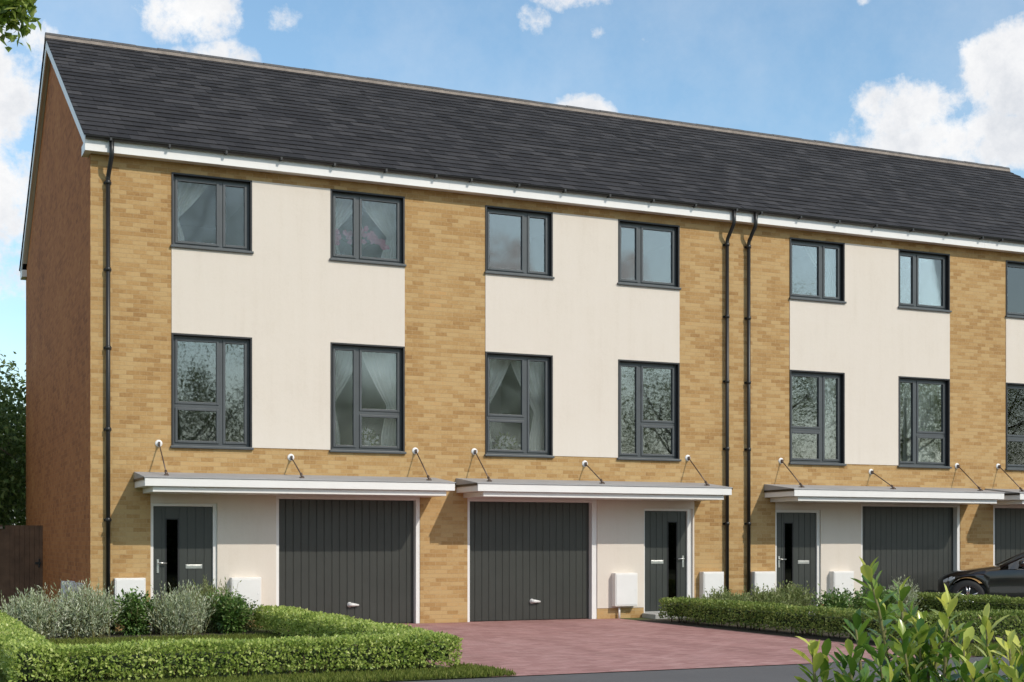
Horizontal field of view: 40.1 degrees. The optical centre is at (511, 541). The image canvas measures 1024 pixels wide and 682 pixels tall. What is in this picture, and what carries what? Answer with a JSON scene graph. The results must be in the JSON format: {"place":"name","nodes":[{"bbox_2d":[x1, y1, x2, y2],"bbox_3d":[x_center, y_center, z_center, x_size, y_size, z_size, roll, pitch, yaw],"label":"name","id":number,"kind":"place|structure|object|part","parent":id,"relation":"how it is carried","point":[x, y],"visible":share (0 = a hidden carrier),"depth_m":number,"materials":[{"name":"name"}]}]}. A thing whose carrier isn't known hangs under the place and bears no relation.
{"place":"outdoors","nodes":[
{"label":"outdoors","id":0,"kind":"place"},
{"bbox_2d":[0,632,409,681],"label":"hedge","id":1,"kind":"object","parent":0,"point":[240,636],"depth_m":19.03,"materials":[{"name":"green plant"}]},
{"bbox_2d":[1,627,489,681],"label":"lawn","id":2,"kind":"structure","parent":0,"point":[271,632],"depth_m":15.94,"materials":[{"name":"green plant"}]},
{"bbox_2d":[0,0,40,52],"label":"broadleaf tree","id":3,"kind":"object","parent":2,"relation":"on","point":[18,11],"visible":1,"depth_m":14.87,"materials":[{"name":"green plant"}]},
{"bbox_2d":[45,630,259,640],"bbox_3d":[-6.029,1.482,22.350,3.800,0.001,1.750,0,0,-24],"label":"flower bed","id":4,"kind":"object","parent":2,"relation":"on","point":[118,634],"depth_m":22.37,"materials":[{"name":"soil"}]},
{"bbox_2d":[0,583,85,637],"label":"lavender bush","id":5,"kind":"object","parent":4,"relation":"on","point":[31,612],"visible":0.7,"depth_m":21.35,"materials":[{"name":"green plant"}]},
{"bbox_2d":[45,578,140,637],"bbox_3d":[-6.656,1.029,21.909,1.373,0.985,1.567,0,0,31],"label":"lavender bush","id":6,"kind":"object","parent":4,"relation":"on","point":[92,607],"visible":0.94,"depth_m":21.71,"materials":[{"name":"green plant"}]},
{"bbox_2d":[99,598,123,633],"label":"broadleaf shrub","id":7,"kind":"object","parent":4,"relation":"on","point":[113,627],"visible":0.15,"depth_m":22.56,"materials":[{"name":"green plant"}]},
{"bbox_2d":[105,586,166,635],"bbox_3d":[-6.009,1.122,22.239,0.770,0.844,1.213,0,0,16],"label":"broadleaf shrub","id":8,"kind":"object","parent":4,"relation":"on","point":[134,623],"visible":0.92,"depth_m":22.13,"materials":[{"name":"green plant"}]},
{"bbox_2d":[148,598,167,632],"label":"broadleaf shrub","id":9,"kind":"object","parent":4,"relation":"on","point":[157,630],"visible":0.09,"depth_m":22.90,"materials":[{"name":"green plant"}]},
{"bbox_2d":[140,579,219,634],"bbox_3d":[-5.349,1.074,22.377,1.447,0.944,1.350,0,0,-24],"label":"lavender bush","id":10,"kind":"object","parent":4,"relation":"on","point":[180,613],"visible":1,"depth_m":22.28,"materials":[{"name":"green plant"}]},
{"bbox_2d":[184,576,241,632],"bbox_3d":[-5.126,1.010,22.968,1.244,0.973,1.023,0,0,7],"label":"feathery shrub","id":11,"kind":"object","parent":4,"relation":"on","point":[210,628],"visible":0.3,"depth_m":22.93,"materials":[{"name":"green plant"}]},
{"bbox_2d":[200,589,261,633],"bbox_3d":[-4.501,1.155,22.714,1.043,0.777,0.881,0,0,41],"label":"broadleaf shrub","id":12,"kind":"object","parent":4,"relation":"on","point":[231,614],"visible":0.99,"depth_m":22.59,"materials":[{"name":"green plant"}]},
{"bbox_2d":[241,600,263,630],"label":"broadleaf shrub","id":13,"kind":"object","parent":4,"relation":"on","point":[247,625],"visible":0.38,"depth_m":23.41,"materials":[{"name":"green plant"}]},
{"bbox_2d":[0,605,463,681],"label":"garden hedge","id":14,"kind":"object","parent":2,"relation":"on","point":[25,650],"visible":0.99,"depth_m":15.37,"materials":[{"name":"green plant"}]},
{"bbox_2d":[3,608,1006,681],"bbox_3d":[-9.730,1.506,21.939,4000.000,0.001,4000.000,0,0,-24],"label":"ground","id":15,"kind":"structure","parent":0,"point":[585,673],"depth_m":16.38,"materials":[{"name":"grey concrete"}]},
{"bbox_2d":[0,525,4,609],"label":"timber fence","id":16,"kind":"object","parent":15,"relation":"on","point":[2,560],"visible":0.68,"depth_m":30.03,"materials":[{"name":"brown wood"}]},
{"bbox_2d":[5,525,42,607],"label":"garden gate","id":17,"kind":"structure","parent":16,"relation":"attached to","point":[23,557],"depth_m":30.20,"materials":[{"name":"brown wood"}]},
{"bbox_2d":[0,351,25,528],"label":"garden tree","id":18,"kind":"object","parent":15,"relation":"on","point":[12,459],"visible":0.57,"depth_m":35.20,"materials":[{"name":"green plant"}]},
{"bbox_2d":[19,32,455,631],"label":"terraced house","id":19,"kind":"structure","parent":15,"relation":"on","point":[183,406],"depth_m":24.77,"materials":[{"name":"brick"}]},
{"bbox_2d":[151,503,216,618],"bbox_3d":[-5.591,0.420,23.855,1.120,2.140,0.153,0,0,-24],"label":"front door","id":20,"kind":"structure","parent":19,"relation":"in","point":[183,539],"depth_m":23.85,"materials":[{"name":"grey paint"}]},
{"bbox_2d":[178,182,206,240],"bbox_3d":[-5.649,-5.630,24.206,0.810,1.191,0.080,0,0,-24],"label":"curtain","id":21,"kind":"object","parent":19,"relation":"hanging from","point":[189,194],"visible":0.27,"depth_m":24.21,"materials":[{"name":"fabric"}]},
{"bbox_2d":[170,172,253,253],"bbox_3d":[-5.149,-5.610,24.028,1.415,1.270,0.215,0,0,-24],"label":"window","id":22,"kind":"structure","parent":19,"relation":"in","point":[220,182],"depth_m":24.09,"materials":[{"name":"grey plastic"}]},
{"bbox_2d":[170,333,253,449],"bbox_3d":[-5.149,-2.557,24.028,1.415,1.945,0.215,0,0,-24],"label":"window","id":23,"kind":"structure","parent":19,"relation":"in","point":[218,407],"depth_m":24.09,"materials":[{"name":"grey plastic"}]},
{"bbox_2d":[335,350,352,444],"bbox_3d":[-3.108,-2.578,25.334,0.819,1.866,0.080,0,0,-24],"label":"curtain","id":24,"kind":"object","parent":19,"relation":"hanging from","point":[343,366],"visible":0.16,"depth_m":25.34,"materials":[{"name":"fabric"}]},
{"bbox_2d":[335,198,352,253],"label":"curtain","id":25,"kind":"object","parent":19,"relation":"hanging from","point":[343,210],"visible":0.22,"depth_m":25.34,"materials":[{"name":"fabric"}]},
{"bbox_2d":[276,495,419,623],"bbox_3d":[-2.931,0.340,25.059,2.670,2.300,0.168,0,0,-24],"label":"garage door","id":26,"kind":"structure","parent":19,"relation":"in","point":[359,557],"depth_m":25.11,"materials":[{"name":"grey metal"}]},
{"bbox_2d":[335,226,388,249],"bbox_3d":[-2.758,-5.371,25.334,1.100,0.687,0.185,0,0,-24],"label":"orchid","id":27,"kind":"object","parent":19,"relation":"on","point":[371,236],"visible":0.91,"depth_m":25.34,"materials":[{"name":"pink plant"}]},
{"bbox_2d":[329,189,405,266],"bbox_3d":[-2.604,-5.610,25.157,1.432,1.270,0.215,0,0,-24],"label":"window","id":28,"kind":"structure","parent":19,"relation":"in","point":[357,197],"depth_m":25.12,"materials":[{"name":"grey plastic"}]},
{"bbox_2d":[329,342,405,453],"bbox_3d":[-2.604,-2.557,25.157,1.432,1.945,0.215,0,0,-24],"label":"window","id":29,"kind":"structure","parent":19,"relation":"in","point":[357,447],"depth_m":25.13,"materials":[{"name":"grey plastic"}]},
{"bbox_2d":[362,427,387,445],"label":"potted plant","id":30,"kind":"object","parent":19,"relation":"on","point":[367,433],"visible":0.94,"depth_m":25.36,"materials":[{"name":"green plant"}]},
{"bbox_2d":[362,352,395,445],"bbox_3d":[-2.398,-2.578,25.653,0.822,1.866,0.080,0,0,-24],"label":"curtain","id":31,"kind":"object","parent":19,"relation":"hanging from","point":[381,368],"visible":0.59,"depth_m":25.69,"materials":[{"name":"fabric"}]},
{"bbox_2d":[362,201,395,258],"bbox_3d":[-2.398,-5.630,25.652,0.822,1.191,0.080,0,0,-24],"label":"curtain","id":32,"kind":"object","parent":19,"relation":"hanging from","point":[382,216],"visible":0.59,"depth_m":25.69,"materials":[{"name":"fabric"}]},
{"bbox_2d":[46,641,1018,681],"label":"verge grass","id":33,"kind":"structure","parent":15,"relation":"on","point":[459,670],"depth_m":15.17,"materials":[{"name":"green plant"}]},
{"bbox_2d":[348,75,744,622],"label":"terraced house","id":34,"kind":"structure","parent":15,"relation":"on","point":[590,258],"depth_m":27.09,"materials":[{"name":"brick"}]},
{"bbox_2d":[490,359,510,448],"bbox_3d":[-0.387,-2.578,26.540,0.815,1.866,0.080,0,0,-24],"label":"curtain","id":35,"kind":"object","parent":34,"relation":"hanging from","point":[498,368],"visible":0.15,"depth_m":26.58,"materials":[{"name":"fabric"}]},
{"bbox_2d":[491,431,520,449],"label":"potted plant","id":36,"kind":"object","parent":34,"relation":"on","point":[508,441],"visible":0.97,"depth_m":26.46,"materials":[{"name":"green plant"}]},
{"bbox_2d":[484,205,554,278],"bbox_3d":[0.115,-5.610,26.363,1.424,1.270,0.215,0,0,-24],"label":"window","id":37,"kind":"structure","parent":34,"relation":"in","point":[525,214],"depth_m":26.45,"materials":[{"name":"grey plastic"}]},
{"bbox_2d":[484,351,554,457],"bbox_3d":[0.115,-2.557,26.363,1.424,1.945,0.215,0,0,-24],"label":"window","id":38,"kind":"structure","parent":34,"relation":"in","point":[523,418],"depth_m":26.44,"materials":[{"name":"grey plastic"}]},
{"bbox_2d":[510,360,543,450],"bbox_3d":[0.318,-2.578,26.858,0.818,1.866,0.080,0,0,-24],"label":"curtain","id":39,"kind":"object","parent":34,"relation":"hanging from","point":[536,395],"visible":0.62,"depth_m":26.92,"materials":[{"name":"fabric"}]},
{"bbox_2d":[468,498,596,621],"bbox_3d":[0.369,0.340,26.523,2.690,2.300,0.168,0,0,-24],"label":"garage door","id":40,"kind":"structure","parent":34,"relation":"in","point":[529,559],"depth_m":26.56,"materials":[{"name":"grey metal"}]},
{"bbox_2d":[617,219,680,289],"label":"window","id":41,"kind":"structure","parent":34,"relation":"in","point":[639,226],"depth_m":27.46,"materials":[{"name":"grey plastic"}]},
{"bbox_2d":[617,359,680,460],"bbox_3d":[2.657,-2.557,27.490,1.417,1.945,0.215,0,0,-24],"label":"window","id":42,"kind":"structure","parent":34,"relation":"in","point":[674,424],"depth_m":27.49,"materials":[{"name":"grey plastic"}]},
{"bbox_2d":[644,508,691,612],"bbox_3d":[3.050,0.420,27.687,1.105,2.140,0.153,0,0,-24],"label":"front door","id":43,"kind":"structure","parent":34,"relation":"in","point":[667,532],"depth_m":27.68,"materials":[{"name":"grey paint"}]},
{"bbox_2d":[600,110,1004,614],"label":"terraced house","id":44,"kind":"structure","parent":15,"relation":"on","point":[885,323],"depth_m":29.66,"materials":[{"name":"brick"}]},
{"bbox_2d":[775,510,819,605],"bbox_3d":[5.863,0.420,28.935,1.120,2.140,0.153,0,0,-24],"label":"front door","id":45,"kind":"structure","parent":44,"relation":"in","point":[797,532],"depth_m":28.97,"materials":[{"name":"grey paint"}]},
{"bbox_2d":[789,237,846,303],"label":"window","id":46,"kind":"structure","parent":44,"relation":"in","point":[821,245],"depth_m":29.20,"materials":[{"name":"grey glass"}]},
{"bbox_2d":[789,370,846,465],"bbox_3d":[6.305,-2.557,29.108,1.415,1.945,0.215,0,0,-24],"label":"window","id":47,"kind":"structure","parent":44,"relation":"in","point":[819,430],"depth_m":29.20,"materials":[{"name":"grey glass"}]},
{"bbox_2d":[804,377,834,458],"bbox_3d":[6.488,-2.578,29.594,0.805,1.866,0.080,0,0,-24],"label":"curtain","id":48,"kind":"object","parent":44,"relation":"hanging from","point":[811,383],"visible":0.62,"depth_m":29.68,"materials":[{"name":"fabric"}]},
{"bbox_2d":[804,246,834,296],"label":"curtain","id":49,"kind":"object","parent":44,"relation":"hanging from","point":[829,271],"visible":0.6,"depth_m":29.68,"materials":[{"name":"fabric"}]},
{"bbox_2d":[861,503,959,606],"bbox_3d":[8.523,0.340,30.139,2.670,2.300,0.168,0,0,-24],"label":"garage door","id":50,"kind":"structure","parent":44,"relation":"in","point":[921,542],"depth_m":30.22,"materials":[{"name":"grey metal"}]},
{"bbox_2d":[903,383,938,461],"bbox_3d":[8.954,-2.578,30.683,0.952,1.865,0.080,0,0,-24],"label":"curtain","id":51,"kind":"object","parent":44,"relation":"hanging from","point":[928,417],"visible":0.61,"depth_m":30.70,"materials":[{"name":"fabric"}]},
{"bbox_2d":[897,376,951,468],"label":"window","id":52,"kind":"structure","parent":44,"relation":"in","point":[943,384],"depth_m":30.27,"materials":[{"name":"grey glass"}]},
{"bbox_2d":[898,249,951,312],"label":"window","id":53,"kind":"structure","parent":44,"relation":"in","point":[932,269],"depth_m":30.36,"materials":[{"name":"grey glass"}]},
{"bbox_2d":[790,636,849,681],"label":"laurel shrub","id":54,"kind":"object","parent":15,"relation":"on","point":[820,660],"visible":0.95,"depth_m":4.19,"materials":[{"name":"green plant"}]},
{"bbox_2d":[828,556,955,681],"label":"laurel shrub","id":55,"kind":"object","parent":15,"relation":"on","point":[881,659],"visible":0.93,"depth_m":4.24,"materials":[{"name":"green plant"}]},
{"bbox_2d":[815,140,1023,582],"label":"terraced house","id":56,"kind":"structure","parent":15,"relation":"on","point":[987,200],"depth_m":31.28,"materials":[{"name":"brick"}]},
{"bbox_2d":[993,505,1023,564],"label":"garage door","id":57,"kind":"structure","parent":56,"relation":"in","point":[1008,520],"depth_m":31.29,"materials":[{"name":"grey metal"}]},
{"bbox_2d":[1005,260,1023,318],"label":"window","id":58,"kind":"structure","parent":56,"relation":"in","point":[1014,269],"depth_m":31.34,"materials":[{"name":"grey glass"}]},
{"bbox_2d":[1005,382,1023,470],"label":"window","id":59,"kind":"structure","parent":56,"relation":"in","point":[1014,391],"depth_m":31.34,"materials":[{"name":"grey glass"}]},
{"bbox_2d":[890,584,1010,681],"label":"laurel shrub","id":60,"kind":"object","parent":15,"relation":"on","point":[966,669],"visible":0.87,"depth_m":4.19,"materials":[{"name":"green plant"}]},
{"bbox_2d":[991,629,1023,681],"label":"laurel shrub","id":61,"kind":"object","parent":15,"relation":"on","point":[1015,673],"visible":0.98,"depth_m":4.11,"materials":[{"name":"green plant"}]},
{"bbox_2d":[0,0,1023,524],"label":"sky","id":62,"kind":"structure","parent":0,"point":[933,78],"materials":[{"name":"blue"}]},
{"bbox_2d":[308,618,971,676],"bbox_3d":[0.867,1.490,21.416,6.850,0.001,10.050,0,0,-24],"label":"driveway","id":63,"kind":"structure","parent":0,"point":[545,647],"depth_m":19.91,"materials":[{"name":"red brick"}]},
{"bbox_2d":[402,656,1013,681],"bbox_3d":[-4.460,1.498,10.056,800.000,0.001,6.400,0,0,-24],"label":"road","id":64,"kind":"structure","parent":0,"point":[782,673],"depth_m":15.57,"materials":[{"name":"grey asphalt"}]},
{"bbox_2d":[620,618,980,655],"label":"lawn","id":65,"kind":"structure","parent":0,"point":[725,629],"depth_m":24.57,"materials":[{"name":"green plant"}]},
{"bbox_2d":[639,618,1023,644],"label":"flower bed","id":66,"kind":"object","parent":65,"relation":"on","point":[787,632],"visible":0.25,"depth_m":23.37,"materials":[{"name":"soil"}]},
{"bbox_2d":[687,585,748,622],"bbox_3d":[3.933,1.166,25.936,1.637,0.737,1.333,0,0,-24],"label":"feathery shrub","id":67,"kind":"object","parent":66,"relation":"on","point":[723,594],"visible":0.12,"depth_m":25.81,"materials":[{"name":"green plant"}]},
{"bbox_2d":[737,583,800,610],"bbox_3d":[4.718,1.143,26.163,1.249,0.761,1.595,0,0,41],"label":"feathery shrub","id":68,"kind":"object","parent":66,"relation":"on","point":[766,596],"visible":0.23,"depth_m":26.02,"materials":[{"name":"green plant"}]},
{"bbox_2d":[763,580,819,612],"bbox_3d":[5.275,1.121,26.781,1.291,0.799,1.166,0,0,-24],"label":"feathery shrub","id":69,"kind":"object","parent":66,"relation":"on","point":[797,593],"visible":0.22,"depth_m":26.63,"materials":[{"name":"green plant"}]},
{"bbox_2d":[811,584,861,617],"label":"broadleaf shrub","id":70,"kind":"object","parent":66,"relation":"on","point":[833,598],"visible":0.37,"depth_m":25.62,"materials":[{"name":"green plant"}]},
{"bbox_2d":[658,591,1023,643],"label":"garden hedge","id":71,"kind":"object","parent":66,"relation":"on","point":[748,612],"visible":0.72,"depth_m":22.81,"materials":[{"name":"green plant"}]},
{"bbox_2d":[835,583,870,616],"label":"broadleaf shrub","id":72,"kind":"object","parent":66,"relation":"on","point":[859,602],"visible":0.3,"depth_m":26.33,"materials":[{"name":"green plant"}]},
{"bbox_2d":[863,582,899,610],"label":"broadleaf shrub","id":73,"kind":"object","parent":66,"relation":"on","point":[889,600],"visible":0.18,"depth_m":26.77,"materials":[{"name":"green plant"}]},
{"bbox_2d":[885,575,922,612],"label":"lavender bush","id":74,"kind":"object","parent":66,"relation":"on","point":[908,599],"visible":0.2,"depth_m":27.22,"materials":[{"name":"green plant"}]},
{"bbox_2d":[938,552,1023,604],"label":"parked car","id":75,"kind":"object","parent":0,"point":[1004,578],"visible":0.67,"depth_m":28.37,"materials":[{"name":"black paint"}]},
{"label":"side window","id":76,"kind":"part","parent":75,"relation":"part of","materials":[{"name":"grey glass"}]}
]}

